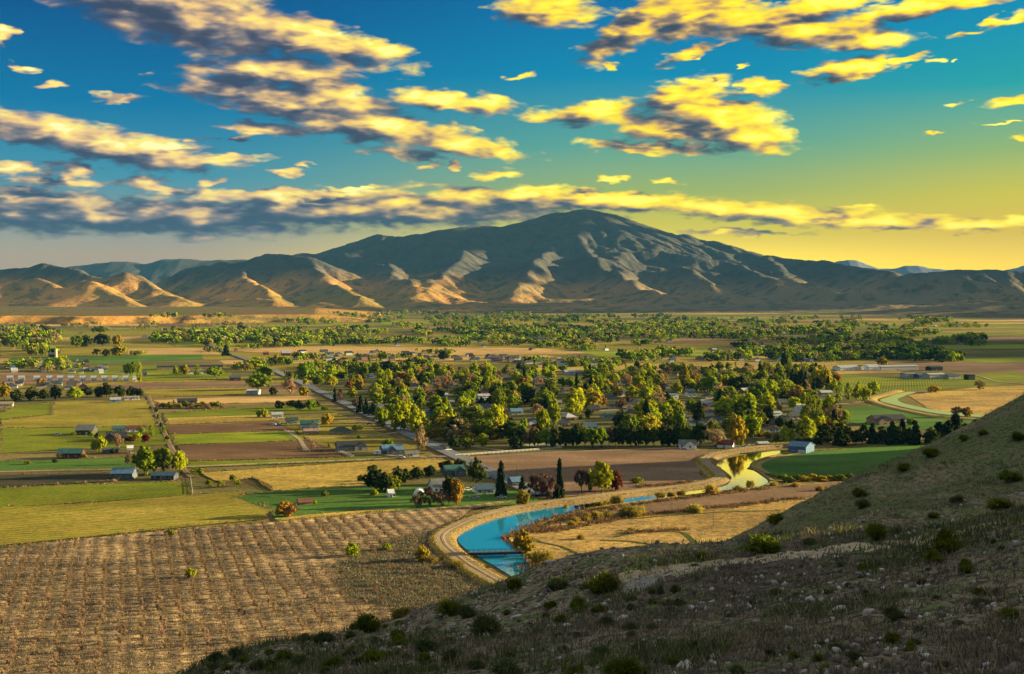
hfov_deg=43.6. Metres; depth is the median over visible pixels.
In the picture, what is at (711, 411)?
house
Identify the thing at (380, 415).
cottonwood tree
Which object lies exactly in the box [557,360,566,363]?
house
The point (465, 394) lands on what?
leafy tree
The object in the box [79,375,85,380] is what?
mobile home
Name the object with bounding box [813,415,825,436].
cottonwood tree
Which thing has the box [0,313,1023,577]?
ground
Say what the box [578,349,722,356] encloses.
pasture
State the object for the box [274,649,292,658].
desert bush
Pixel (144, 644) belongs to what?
orchard sapling
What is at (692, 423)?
house
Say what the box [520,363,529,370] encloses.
willow tree
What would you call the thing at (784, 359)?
dark tree
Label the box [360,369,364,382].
conifer tree
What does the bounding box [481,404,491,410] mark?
house
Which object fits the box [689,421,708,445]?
dark tree
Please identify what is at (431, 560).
willow shrub
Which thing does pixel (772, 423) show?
house
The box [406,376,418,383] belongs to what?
bare tree
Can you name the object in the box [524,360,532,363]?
house
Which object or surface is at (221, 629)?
orchard sapling
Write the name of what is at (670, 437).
dark tree
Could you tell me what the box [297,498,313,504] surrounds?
shed
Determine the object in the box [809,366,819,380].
golden tree
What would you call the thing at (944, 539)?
desert bush
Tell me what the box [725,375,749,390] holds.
dark tree
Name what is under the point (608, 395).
house
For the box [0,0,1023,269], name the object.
sky
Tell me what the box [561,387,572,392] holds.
house
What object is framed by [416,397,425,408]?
leafy tree
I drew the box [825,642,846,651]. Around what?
sagebrush
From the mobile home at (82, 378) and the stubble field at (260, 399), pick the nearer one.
the stubble field at (260, 399)
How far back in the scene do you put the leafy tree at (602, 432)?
917.90 m
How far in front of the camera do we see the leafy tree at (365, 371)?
1716.02 m
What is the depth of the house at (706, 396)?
1345.52 m
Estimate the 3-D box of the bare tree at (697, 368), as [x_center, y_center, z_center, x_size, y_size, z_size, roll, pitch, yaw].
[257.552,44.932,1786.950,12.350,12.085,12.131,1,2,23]
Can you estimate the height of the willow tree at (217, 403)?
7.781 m
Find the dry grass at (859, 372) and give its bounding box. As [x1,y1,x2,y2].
[836,370,900,373]
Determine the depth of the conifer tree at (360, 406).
1186.37 m
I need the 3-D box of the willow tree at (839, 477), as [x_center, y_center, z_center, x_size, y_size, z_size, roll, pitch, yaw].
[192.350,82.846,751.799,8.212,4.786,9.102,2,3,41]
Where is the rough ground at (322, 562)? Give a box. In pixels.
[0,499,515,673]
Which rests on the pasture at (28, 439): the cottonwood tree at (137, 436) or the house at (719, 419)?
the cottonwood tree at (137, 436)
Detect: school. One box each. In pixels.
[156,364,222,369]
[188,370,205,373]
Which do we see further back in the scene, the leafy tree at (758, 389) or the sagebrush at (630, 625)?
the leafy tree at (758, 389)
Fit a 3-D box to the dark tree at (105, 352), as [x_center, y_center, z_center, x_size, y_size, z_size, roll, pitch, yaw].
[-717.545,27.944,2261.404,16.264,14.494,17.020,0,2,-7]
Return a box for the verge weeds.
[0,372,922,560]
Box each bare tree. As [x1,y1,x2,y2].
[45,330,59,342]
[91,349,101,354]
[112,433,123,446]
[124,453,131,463]
[240,362,251,371]
[281,377,294,393]
[285,502,300,514]
[337,387,342,400]
[352,397,358,408]
[370,388,380,398]
[394,394,408,403]
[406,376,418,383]
[410,491,424,507]
[414,424,428,451]
[419,486,438,506]
[421,382,431,392]
[424,389,436,399]
[433,376,441,388]
[435,489,451,505]
[440,371,458,388]
[444,418,465,438]
[458,365,465,371]
[459,424,477,437]
[462,373,477,381]
[478,365,485,370]
[505,367,513,374]
[522,424,536,446]
[526,474,540,494]
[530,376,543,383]
[531,403,544,416]
[532,471,558,497]
[573,468,590,491]
[605,426,614,443]
[615,372,631,385]
[615,397,624,407]
[649,390,666,402]
[659,380,667,390]
[664,366,673,374]
[693,365,700,372]
[700,428,726,446]
[712,382,725,390]
[743,366,752,371]
[787,386,801,398]
[824,404,842,419]
[951,406,965,413]
[973,380,985,389]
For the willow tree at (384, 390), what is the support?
on the town lawns at (503, 443)
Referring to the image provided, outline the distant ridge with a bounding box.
[65,259,246,283]
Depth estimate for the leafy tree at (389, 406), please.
1176.01 m
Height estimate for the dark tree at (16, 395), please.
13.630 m
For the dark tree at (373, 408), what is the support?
on the town lawns at (503, 443)
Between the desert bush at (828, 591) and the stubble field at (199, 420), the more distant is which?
the stubble field at (199, 420)
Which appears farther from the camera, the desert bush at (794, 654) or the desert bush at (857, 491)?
the desert bush at (857, 491)
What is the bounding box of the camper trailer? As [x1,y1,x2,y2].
[373,450,380,454]
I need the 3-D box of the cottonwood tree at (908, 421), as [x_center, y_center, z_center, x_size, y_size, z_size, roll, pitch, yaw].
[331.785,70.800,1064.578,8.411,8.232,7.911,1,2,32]
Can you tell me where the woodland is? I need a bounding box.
[0,309,988,379]
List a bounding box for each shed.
[102,447,118,453]
[110,397,120,401]
[111,425,124,431]
[246,389,260,394]
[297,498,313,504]
[386,489,395,496]
[753,441,768,444]
[773,411,781,416]
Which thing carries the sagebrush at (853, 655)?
on the hillside
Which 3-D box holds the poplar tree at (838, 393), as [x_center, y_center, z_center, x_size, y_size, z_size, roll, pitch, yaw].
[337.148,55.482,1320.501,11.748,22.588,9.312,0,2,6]
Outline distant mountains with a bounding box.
[834,260,1023,274]
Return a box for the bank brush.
[500,480,806,570]
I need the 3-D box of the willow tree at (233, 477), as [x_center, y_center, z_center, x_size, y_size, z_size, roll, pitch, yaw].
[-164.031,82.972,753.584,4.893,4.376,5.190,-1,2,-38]
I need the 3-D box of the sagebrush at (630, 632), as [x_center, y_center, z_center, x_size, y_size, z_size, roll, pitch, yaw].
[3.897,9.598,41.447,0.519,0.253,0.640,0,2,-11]
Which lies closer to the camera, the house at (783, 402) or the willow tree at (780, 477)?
the willow tree at (780, 477)
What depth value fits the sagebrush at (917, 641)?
31.16 m
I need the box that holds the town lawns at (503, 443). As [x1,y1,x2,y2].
[317,363,878,454]
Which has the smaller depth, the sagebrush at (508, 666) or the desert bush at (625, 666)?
the desert bush at (625, 666)
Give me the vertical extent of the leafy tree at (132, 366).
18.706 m
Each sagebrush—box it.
[203,649,224,660]
[208,662,219,669]
[228,647,244,656]
[248,657,263,670]
[262,659,279,668]
[291,651,309,665]
[297,631,311,641]
[310,630,336,643]
[318,664,331,673]
[342,649,356,656]
[348,621,356,629]
[350,655,362,665]
[370,636,381,642]
[393,648,403,657]
[414,635,443,652]
[442,646,459,661]
[443,634,456,643]
[456,601,476,618]
[466,608,503,635]
[466,658,486,669]
[488,654,528,673]
[541,612,549,617]
[543,575,570,589]
[579,583,588,589]
[588,643,608,659]
[598,615,615,626]
[622,621,639,629]
[623,594,637,601]
[625,628,635,636]
[626,603,635,610]
[631,641,647,650]
[646,620,658,629]
[655,583,664,593]
[668,583,680,592]
[671,597,685,605]
[690,638,706,649]
[728,662,747,673]
[764,646,777,658]
[770,589,782,594]
[802,536,817,544]
[816,640,828,645]
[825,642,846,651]
[836,561,847,566]
[844,650,864,662]
[854,498,871,507]
[880,604,905,615]
[887,611,905,620]
[889,526,901,532]
[909,638,922,644]
[934,659,952,670]
[948,494,966,503]
[950,618,964,624]
[968,596,991,605]
[989,587,1000,595]
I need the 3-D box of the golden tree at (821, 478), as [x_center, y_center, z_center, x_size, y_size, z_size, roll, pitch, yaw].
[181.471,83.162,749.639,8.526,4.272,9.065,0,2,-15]
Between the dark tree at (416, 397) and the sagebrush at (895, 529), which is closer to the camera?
the sagebrush at (895, 529)
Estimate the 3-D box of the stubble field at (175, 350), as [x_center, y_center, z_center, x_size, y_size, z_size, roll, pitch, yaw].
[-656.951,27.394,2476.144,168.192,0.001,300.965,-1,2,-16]
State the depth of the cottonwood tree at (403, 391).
1264.88 m
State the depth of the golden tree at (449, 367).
1740.37 m
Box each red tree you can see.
[124,436,134,441]
[141,432,150,442]
[608,470,623,490]
[825,420,836,426]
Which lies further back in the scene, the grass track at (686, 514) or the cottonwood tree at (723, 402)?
the cottonwood tree at (723, 402)
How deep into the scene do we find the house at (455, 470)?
774.62 m
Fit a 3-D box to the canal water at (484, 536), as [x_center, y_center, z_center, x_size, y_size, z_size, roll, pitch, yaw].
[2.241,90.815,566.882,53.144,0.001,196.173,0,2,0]
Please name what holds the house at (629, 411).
on the town lawns at (503, 443)
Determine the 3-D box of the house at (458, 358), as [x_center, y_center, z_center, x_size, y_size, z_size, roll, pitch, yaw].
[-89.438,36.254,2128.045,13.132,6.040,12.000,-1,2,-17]
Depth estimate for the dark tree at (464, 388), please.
1342.42 m
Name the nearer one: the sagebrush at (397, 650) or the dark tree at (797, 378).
the sagebrush at (397, 650)
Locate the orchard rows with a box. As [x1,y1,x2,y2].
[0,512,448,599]
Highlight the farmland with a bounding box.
[0,312,1023,394]
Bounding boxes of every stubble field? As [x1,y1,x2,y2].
[127,348,219,353]
[154,395,317,403]
[165,415,279,424]
[203,459,453,489]
[219,346,583,354]
[275,507,412,520]
[429,348,573,353]
[537,366,616,369]
[925,386,1023,396]
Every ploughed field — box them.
[0,372,131,383]
[0,473,111,486]
[97,381,247,388]
[166,422,296,433]
[177,441,340,460]
[448,448,710,496]
[579,482,840,516]
[847,362,1023,374]
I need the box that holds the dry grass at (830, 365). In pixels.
[537,362,836,370]
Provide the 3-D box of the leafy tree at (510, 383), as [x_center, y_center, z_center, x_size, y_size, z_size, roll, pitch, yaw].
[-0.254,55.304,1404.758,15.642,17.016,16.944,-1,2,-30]
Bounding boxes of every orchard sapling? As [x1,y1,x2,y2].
[6,650,11,657]
[8,639,15,646]
[25,654,30,661]
[51,635,58,642]
[56,643,63,652]
[57,629,63,637]
[74,655,80,664]
[93,625,99,633]
[95,644,101,652]
[138,630,144,637]
[141,638,146,646]
[176,628,184,637]
[183,634,189,643]
[192,593,200,600]
[197,621,203,629]
[219,625,223,633]
[248,632,256,640]
[285,626,291,635]
[319,615,325,622]
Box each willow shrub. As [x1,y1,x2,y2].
[388,605,413,618]
[424,555,439,562]
[447,559,466,567]
[529,548,555,562]
[565,521,577,525]
[569,516,581,521]
[576,533,585,539]
[580,511,592,520]
[591,509,605,518]
[602,509,615,517]
[609,494,623,503]
[616,507,628,516]
[618,503,642,516]
[638,504,647,513]
[655,491,666,497]
[667,490,675,496]
[676,489,685,495]
[685,503,704,512]
[702,482,720,494]
[730,485,747,490]
[745,479,755,486]
[757,430,763,436]
[763,430,772,437]
[769,481,778,485]
[771,433,781,440]
[788,481,800,486]
[815,485,824,490]
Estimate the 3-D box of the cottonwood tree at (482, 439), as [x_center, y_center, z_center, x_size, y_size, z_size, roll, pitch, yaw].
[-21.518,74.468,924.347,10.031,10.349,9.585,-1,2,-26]
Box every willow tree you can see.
[39,344,46,355]
[79,453,87,458]
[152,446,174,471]
[164,529,174,534]
[165,402,172,407]
[195,468,203,473]
[205,479,213,485]
[214,400,221,407]
[217,481,224,487]
[229,474,236,480]
[233,480,240,485]
[320,490,328,496]
[348,367,356,373]
[381,387,390,395]
[384,473,401,489]
[449,386,461,394]
[459,403,483,423]
[462,377,472,386]
[490,389,505,399]
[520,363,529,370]
[540,377,557,384]
[541,390,552,401]
[597,367,607,374]
[597,383,609,393]
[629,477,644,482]
[649,385,657,395]
[650,410,659,419]
[652,373,663,384]
[659,412,672,429]
[688,382,698,390]
[702,369,709,377]
[706,419,718,430]
[715,362,724,370]
[739,373,750,382]
[753,411,768,425]
[755,404,773,412]
[775,474,787,479]
[778,372,785,379]
[783,476,795,481]
[792,474,800,480]
[794,420,817,439]
[828,409,851,423]
[833,474,844,480]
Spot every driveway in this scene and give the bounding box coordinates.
[273,421,376,422]
[288,430,305,446]
[307,432,396,438]
[318,419,370,423]
[336,451,352,456]
[354,453,397,456]
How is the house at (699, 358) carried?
on the farmland
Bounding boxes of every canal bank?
[507,452,791,553]
[862,390,977,420]
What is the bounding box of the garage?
[403,450,419,456]
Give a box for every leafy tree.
[9,338,19,347]
[71,336,82,347]
[87,430,93,436]
[90,325,108,332]
[129,362,137,374]
[130,444,156,475]
[137,426,144,432]
[203,366,225,376]
[244,372,272,388]
[252,365,273,377]
[295,362,317,377]
[304,399,316,409]
[312,375,323,385]
[349,375,355,382]
[353,366,361,372]
[363,367,368,375]
[371,361,380,372]
[377,350,388,360]
[379,379,391,389]
[381,438,392,444]
[385,403,393,411]
[394,395,413,403]
[406,365,416,371]
[413,388,426,397]
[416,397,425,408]
[419,376,430,384]
[426,394,440,408]
[428,409,441,423]
[432,406,446,412]
[440,396,450,407]
[453,372,463,382]
[454,391,473,401]
[461,437,474,448]
[469,418,494,434]
[470,383,480,393]
[492,380,501,390]
[492,390,506,407]
[500,387,511,396]
[501,367,508,374]
[506,380,516,390]
[506,394,522,408]
[517,381,531,392]
[519,417,528,427]
[530,397,541,406]
[530,429,542,446]
[535,387,553,396]
[539,428,551,446]
[551,383,559,394]
[558,365,567,370]
[558,377,566,386]
[565,376,574,386]
[581,369,600,378]
[581,428,589,443]
[584,428,602,447]
[596,427,607,446]
[618,414,639,426]
[623,418,632,427]
[645,426,659,442]
[646,371,653,377]
[656,403,668,413]
[659,362,666,371]
[669,407,686,426]
[680,422,690,439]
[684,397,695,413]
[696,378,701,391]
[699,376,719,393]
[713,388,727,400]
[713,390,725,400]
[722,388,731,398]
[722,413,734,435]
[725,362,732,370]
[727,386,737,396]
[732,394,742,412]
[744,379,767,402]
[767,372,782,384]
[777,369,786,375]
[793,363,801,369]
[802,389,817,401]
[809,413,826,421]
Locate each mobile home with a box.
[7,375,13,380]
[18,375,24,380]
[46,375,52,380]
[68,375,74,380]
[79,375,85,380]
[90,375,96,380]
[101,375,107,380]
[112,375,118,380]
[122,375,128,380]
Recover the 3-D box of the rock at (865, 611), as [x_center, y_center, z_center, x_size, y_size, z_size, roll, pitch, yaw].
[10.682,8.258,38.229,0.424,0.356,0.199,0,2,8]
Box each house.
[0,401,13,407]
[7,382,17,387]
[10,368,17,372]
[15,381,22,385]
[36,383,45,387]
[43,382,53,387]
[64,385,73,389]
[67,382,76,387]
[79,383,86,388]
[104,431,126,440]
[124,396,139,399]
[127,445,133,453]
[177,398,197,402]
[270,412,283,417]
[285,417,298,423]
[300,420,318,429]
[302,428,318,433]
[319,349,327,352]
[330,427,351,434]
[335,440,367,450]
[344,351,352,354]
[358,354,368,359]
[367,373,374,377]
[379,444,403,454]
[410,383,421,387]
[413,488,424,494]
[420,410,430,416]
[427,478,454,491]
[441,464,465,476]
[454,357,462,360]
[471,484,495,493]
[476,394,490,399]
[478,388,489,393]
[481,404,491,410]
[502,375,510,379]
[507,476,520,485]
[508,355,517,358]
[508,408,522,414]
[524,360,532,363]
[527,417,536,425]
[533,383,544,387]
[553,418,569,425]
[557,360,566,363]
[557,400,564,404]
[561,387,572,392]
[561,413,576,419]
[562,370,575,374]
[581,422,597,428]
[585,405,600,411]
[589,360,597,365]
[599,413,614,418]
[604,393,616,397]
[606,403,623,408]
[625,402,639,408]
[626,408,635,415]
[669,393,678,398]
[678,439,696,448]
[684,391,696,396]
[684,413,691,419]
[689,420,706,425]
[695,356,703,359]
[698,399,711,405]
[701,393,713,398]
[701,413,714,420]
[702,402,709,408]
[705,409,717,416]
[709,416,724,422]
[737,388,747,393]
[763,425,779,431]
[768,419,782,427]
[775,398,787,405]
[778,415,792,420]
[786,411,799,418]
[793,404,806,410]
[801,358,809,361]
[817,390,833,394]
[866,414,907,424]
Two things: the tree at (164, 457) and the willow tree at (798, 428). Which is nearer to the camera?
the tree at (164, 457)
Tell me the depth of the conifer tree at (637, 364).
1851.73 m
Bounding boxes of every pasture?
[0,344,204,356]
[0,400,155,427]
[0,402,52,419]
[0,427,166,452]
[0,457,136,470]
[0,482,190,506]
[0,491,272,544]
[1,355,203,364]
[141,372,231,380]
[142,387,247,396]
[163,404,336,419]
[172,431,304,443]
[188,455,425,467]
[233,486,536,520]
[274,413,423,453]
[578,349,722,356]
[721,439,810,448]
[747,443,926,476]
[840,371,1023,392]
[842,405,972,429]
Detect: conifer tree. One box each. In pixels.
[221,344,230,355]
[331,388,337,401]
[356,395,363,412]
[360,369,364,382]
[362,398,368,413]
[494,460,506,496]
[517,476,527,489]
[553,458,566,498]
[573,373,578,385]
[588,376,592,385]
[633,361,639,370]
[642,398,650,415]
[715,388,723,415]
[744,401,752,410]
[789,369,794,383]
[802,371,810,388]
[802,381,807,389]
[811,377,815,391]
[825,375,829,389]
[831,409,838,420]
[831,427,846,445]
[865,423,881,443]
[881,421,901,444]
[899,418,906,442]
[904,420,922,444]
[933,422,944,440]
[943,419,953,435]
[950,413,964,430]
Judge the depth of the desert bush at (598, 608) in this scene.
49.81 m
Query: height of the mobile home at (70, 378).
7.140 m
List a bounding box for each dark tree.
[1,337,9,345]
[9,389,25,401]
[24,387,37,400]
[36,324,55,330]
[36,389,49,398]
[48,384,62,399]
[80,334,93,346]
[80,386,93,396]
[93,333,110,345]
[94,386,101,396]
[99,382,113,397]
[102,349,109,355]
[112,385,125,396]
[126,386,136,395]
[136,388,143,397]
[268,387,277,394]
[274,400,284,407]
[285,400,295,407]
[294,400,304,409]
[336,371,348,378]
[359,465,380,487]
[366,401,377,414]
[372,469,392,491]
[379,360,397,372]
[388,379,396,387]
[391,466,405,482]
[402,468,410,482]
[409,465,424,479]
[413,394,421,402]
[422,373,434,380]
[423,465,436,476]
[429,403,443,413]
[434,388,444,396]
[436,460,453,470]
[438,350,448,359]
[440,474,454,503]
[441,415,461,436]
[447,434,462,449]
[453,458,465,468]
[461,384,477,394]
[466,457,489,483]
[476,396,487,402]
[495,417,519,439]
[501,383,509,390]
[507,431,524,448]
[509,384,516,391]
[515,362,521,369]
[515,425,527,445]
[520,384,535,403]
[530,422,544,442]
[539,382,556,399]
[539,398,549,408]
[549,424,559,446]
[555,423,569,445]
[561,428,577,445]
[571,423,582,445]
[584,407,592,417]
[607,426,621,445]
[612,409,630,426]
[617,420,630,444]
[624,420,639,445]
[634,425,643,445]
[638,426,653,445]
[656,424,669,445]
[663,392,670,400]
[666,426,673,445]
[672,420,681,445]
[677,379,688,388]
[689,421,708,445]
[692,400,705,420]
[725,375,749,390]
[734,411,746,417]
[745,409,756,417]
[755,371,764,379]
[763,404,774,424]
[774,416,786,428]
[778,388,789,399]
[780,347,788,365]
[783,419,795,429]
[784,369,790,377]
[791,369,804,389]
[802,438,814,443]
[811,378,824,389]
[814,437,824,444]
[815,420,836,437]
[823,436,833,442]
[829,400,842,408]
[831,418,848,431]
[836,431,851,445]
[844,427,852,436]
[849,430,863,444]
[858,422,869,443]
[876,426,887,440]
[894,426,903,441]
[901,427,914,441]
[922,427,939,444]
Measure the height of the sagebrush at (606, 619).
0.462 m
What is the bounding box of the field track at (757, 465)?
[754,451,812,472]
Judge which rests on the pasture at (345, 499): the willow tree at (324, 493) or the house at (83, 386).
the willow tree at (324, 493)
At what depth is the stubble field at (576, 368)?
1896.25 m
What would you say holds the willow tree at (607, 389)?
on the town lawns at (503, 443)
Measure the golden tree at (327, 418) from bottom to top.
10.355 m
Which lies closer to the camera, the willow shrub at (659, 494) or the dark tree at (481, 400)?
the willow shrub at (659, 494)
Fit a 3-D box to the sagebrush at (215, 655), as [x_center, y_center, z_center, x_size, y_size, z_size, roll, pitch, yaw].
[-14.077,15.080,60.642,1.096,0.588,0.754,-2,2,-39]
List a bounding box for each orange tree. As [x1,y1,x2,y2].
[36,378,46,382]
[275,500,296,516]
[344,380,353,387]
[392,372,408,380]
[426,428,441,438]
[447,477,464,504]
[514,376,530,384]
[600,395,607,405]
[634,383,643,390]
[690,372,698,382]
[722,377,726,385]
[833,372,841,381]
[960,407,973,416]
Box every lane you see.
[0,456,447,472]
[145,394,193,477]
[470,446,716,457]
[698,388,863,407]
[858,370,1022,383]
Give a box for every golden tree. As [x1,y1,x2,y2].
[0,382,10,399]
[25,346,34,354]
[110,344,126,355]
[111,335,122,344]
[179,364,189,374]
[272,353,281,360]
[298,386,310,395]
[321,413,333,424]
[324,374,337,386]
[353,378,363,389]
[355,374,364,380]
[392,380,404,388]
[400,384,409,392]
[414,544,429,560]
[434,414,449,432]
[445,364,454,371]
[458,426,474,439]
[489,416,502,439]
[512,529,535,553]
[516,489,530,504]
[584,387,603,407]
[611,383,622,396]
[639,413,661,429]
[678,363,689,379]
[726,414,748,444]
[776,403,782,411]
[794,385,803,396]
[798,475,811,481]
[808,473,816,480]
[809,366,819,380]
[814,475,827,481]
[819,365,832,386]
[826,475,833,479]
[875,356,888,364]
[927,384,941,391]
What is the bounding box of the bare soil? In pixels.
[621,572,669,593]
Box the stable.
[150,472,178,479]
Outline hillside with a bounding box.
[185,394,1023,673]
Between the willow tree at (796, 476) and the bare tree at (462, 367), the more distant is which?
the bare tree at (462, 367)
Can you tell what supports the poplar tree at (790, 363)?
on the town lawns at (503, 443)
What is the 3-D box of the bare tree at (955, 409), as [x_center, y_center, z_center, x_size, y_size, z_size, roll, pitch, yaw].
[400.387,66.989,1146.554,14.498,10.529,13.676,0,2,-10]
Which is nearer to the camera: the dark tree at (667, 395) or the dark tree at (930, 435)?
the dark tree at (930, 435)
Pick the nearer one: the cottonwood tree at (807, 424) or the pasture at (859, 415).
the cottonwood tree at (807, 424)
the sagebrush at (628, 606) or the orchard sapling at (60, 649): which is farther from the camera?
the orchard sapling at (60, 649)
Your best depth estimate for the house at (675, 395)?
1343.55 m
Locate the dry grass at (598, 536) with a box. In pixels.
[506,474,855,564]
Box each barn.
[48,352,53,356]
[56,448,85,458]
[75,424,97,434]
[110,467,137,479]
[124,425,144,431]
[229,376,240,380]
[281,350,290,355]
[717,440,734,448]
[787,441,814,452]
[832,365,860,370]
[861,364,880,369]
[879,365,918,369]
[900,372,915,377]
[914,373,922,377]
[922,373,945,378]
[925,366,942,370]
[946,374,960,378]
[963,374,974,379]
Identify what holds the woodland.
on the ground at (196, 481)
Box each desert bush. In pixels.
[219,663,234,671]
[239,655,248,661]
[262,662,279,672]
[263,648,273,654]
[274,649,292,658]
[319,654,343,668]
[344,629,356,638]
[346,644,366,649]
[353,611,383,630]
[360,646,390,664]
[389,628,405,638]
[394,633,407,645]
[415,650,431,662]
[431,597,463,615]
[503,609,510,615]
[503,651,517,656]
[504,576,524,589]
[541,600,557,608]
[554,612,570,622]
[563,662,588,673]
[569,593,587,608]
[572,605,584,612]
[583,569,625,592]
[589,603,607,612]
[599,653,645,673]
[637,664,648,673]
[647,598,657,604]
[648,588,655,593]
[658,598,672,605]
[663,656,679,665]
[694,550,710,558]
[737,532,782,553]
[766,511,783,523]
[787,651,802,659]
[811,652,824,661]
[817,662,833,670]
[821,588,833,593]
[850,661,864,668]
[851,486,868,496]
[856,562,871,569]
[864,520,888,539]
[884,631,902,643]
[897,462,911,470]
[902,638,916,651]
[921,447,940,456]
[923,549,946,563]
[926,512,939,517]
[930,526,964,553]
[957,557,975,573]
[958,434,969,439]
[970,586,986,594]
[977,429,987,434]
[985,497,1017,508]
[994,605,1023,619]
[996,468,1023,480]
[1009,430,1023,439]
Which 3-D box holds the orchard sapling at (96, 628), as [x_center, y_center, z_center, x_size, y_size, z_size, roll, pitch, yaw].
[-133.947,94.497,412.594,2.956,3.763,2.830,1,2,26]
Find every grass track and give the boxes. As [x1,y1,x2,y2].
[530,537,576,552]
[556,510,780,520]
[602,540,650,543]
[612,530,697,542]
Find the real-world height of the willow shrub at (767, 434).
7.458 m
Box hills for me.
[0,209,1023,324]
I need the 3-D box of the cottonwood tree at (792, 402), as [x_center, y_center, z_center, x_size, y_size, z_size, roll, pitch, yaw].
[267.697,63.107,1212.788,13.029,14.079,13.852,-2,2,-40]
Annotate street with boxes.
[439,443,509,451]
[504,400,639,412]
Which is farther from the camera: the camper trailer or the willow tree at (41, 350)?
the willow tree at (41, 350)
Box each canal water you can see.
[458,506,566,575]
[567,450,787,512]
[880,392,983,416]
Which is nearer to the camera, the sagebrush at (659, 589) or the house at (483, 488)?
the sagebrush at (659, 589)
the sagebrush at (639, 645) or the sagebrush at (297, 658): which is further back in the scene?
the sagebrush at (297, 658)
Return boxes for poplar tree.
[135,360,142,381]
[148,424,154,435]
[194,364,199,374]
[368,356,371,371]
[481,364,492,387]
[485,376,490,389]
[599,377,603,393]
[640,367,644,383]
[644,375,653,385]
[786,354,792,369]
[803,392,813,418]
[810,395,817,417]
[817,398,822,412]
[835,380,843,400]
[844,382,851,398]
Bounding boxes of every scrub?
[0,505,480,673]
[329,528,483,610]
[535,480,832,557]
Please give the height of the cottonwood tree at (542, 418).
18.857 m
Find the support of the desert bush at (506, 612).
on the hillside
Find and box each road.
[207,344,238,355]
[235,356,547,494]
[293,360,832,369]
[427,439,883,585]
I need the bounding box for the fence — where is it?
[455,449,526,454]
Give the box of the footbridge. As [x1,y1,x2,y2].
[468,548,521,555]
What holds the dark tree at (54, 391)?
on the ground at (196, 481)
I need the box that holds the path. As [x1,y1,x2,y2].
[618,518,1022,581]
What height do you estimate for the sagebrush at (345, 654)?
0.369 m
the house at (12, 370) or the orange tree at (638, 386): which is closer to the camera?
the orange tree at (638, 386)
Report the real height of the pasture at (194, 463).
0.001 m
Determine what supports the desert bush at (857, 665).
on the hillside
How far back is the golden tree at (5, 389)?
1327.70 m
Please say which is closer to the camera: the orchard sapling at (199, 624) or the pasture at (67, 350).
the orchard sapling at (199, 624)
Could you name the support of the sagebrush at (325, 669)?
on the hillside
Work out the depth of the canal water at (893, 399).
1263.24 m
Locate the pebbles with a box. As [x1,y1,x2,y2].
[219,492,1023,673]
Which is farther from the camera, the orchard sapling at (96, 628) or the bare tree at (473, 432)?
the bare tree at (473, 432)
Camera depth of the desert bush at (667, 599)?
49.43 m
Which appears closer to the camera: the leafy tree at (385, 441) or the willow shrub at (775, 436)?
the leafy tree at (385, 441)
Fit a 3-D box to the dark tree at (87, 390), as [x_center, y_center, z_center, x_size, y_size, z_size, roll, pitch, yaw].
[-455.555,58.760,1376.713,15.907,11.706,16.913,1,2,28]
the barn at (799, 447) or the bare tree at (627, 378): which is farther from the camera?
the bare tree at (627, 378)
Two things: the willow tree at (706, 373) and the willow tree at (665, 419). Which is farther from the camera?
the willow tree at (706, 373)
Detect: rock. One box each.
[832,605,846,611]
[862,608,873,613]
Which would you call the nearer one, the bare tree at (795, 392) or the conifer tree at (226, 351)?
the bare tree at (795, 392)
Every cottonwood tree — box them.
[27,358,37,368]
[54,355,63,362]
[66,386,83,399]
[90,440,95,449]
[94,435,106,450]
[122,363,130,374]
[132,433,141,440]
[170,450,187,472]
[173,366,179,374]
[184,568,196,577]
[248,359,262,367]
[256,409,260,416]
[261,409,267,416]
[327,365,337,374]
[345,542,361,555]
[347,386,356,396]
[368,385,382,396]
[369,488,378,494]
[370,383,382,388]
[370,392,385,403]
[373,406,387,425]
[376,367,384,377]
[379,391,396,404]
[382,543,391,549]
[383,369,392,374]
[387,372,392,380]
[388,396,411,430]
[397,388,410,399]
[402,399,414,412]
[406,373,415,382]
[407,404,428,431]
[424,423,434,431]
[430,400,447,410]
[436,367,444,375]
[439,415,450,439]
[448,407,455,416]
[455,396,470,410]
[466,389,476,402]
[468,361,478,370]
[472,376,482,386]
[475,433,488,446]
[482,403,508,423]
[484,374,495,385]
[511,372,519,380]
[526,368,533,377]
[532,369,540,374]
[535,409,549,428]
[541,367,547,376]
[544,371,555,377]
[547,395,560,425]
[549,364,557,371]
[562,387,586,405]
[564,398,582,414]
[585,469,592,490]
[588,384,598,388]
[588,460,615,490]
[593,375,599,386]
[607,362,614,372]
[608,373,620,382]
[624,384,638,397]
[631,374,643,385]
[631,399,661,417]
[636,382,655,398]
[639,407,661,418]
[642,362,651,371]
[662,402,673,413]
[665,396,685,412]
[671,363,678,371]
[671,379,682,393]
[686,377,694,386]
[712,396,734,416]
[716,374,721,382]
[728,371,737,377]
[733,366,741,373]
[735,390,756,411]
[744,411,762,437]
[748,372,756,379]
[759,370,768,378]
[759,391,776,405]
[764,379,780,399]
[775,379,795,392]
[779,426,789,440]
[786,396,800,407]
[789,427,795,440]
[797,392,808,403]
[797,416,816,437]
[799,405,805,419]
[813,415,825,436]
[816,399,831,410]
[824,394,835,408]
[825,382,839,391]
[851,381,864,400]
[861,386,872,399]
[867,380,880,394]
[905,418,914,424]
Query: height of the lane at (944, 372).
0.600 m
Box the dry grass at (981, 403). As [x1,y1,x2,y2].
[909,389,1023,414]

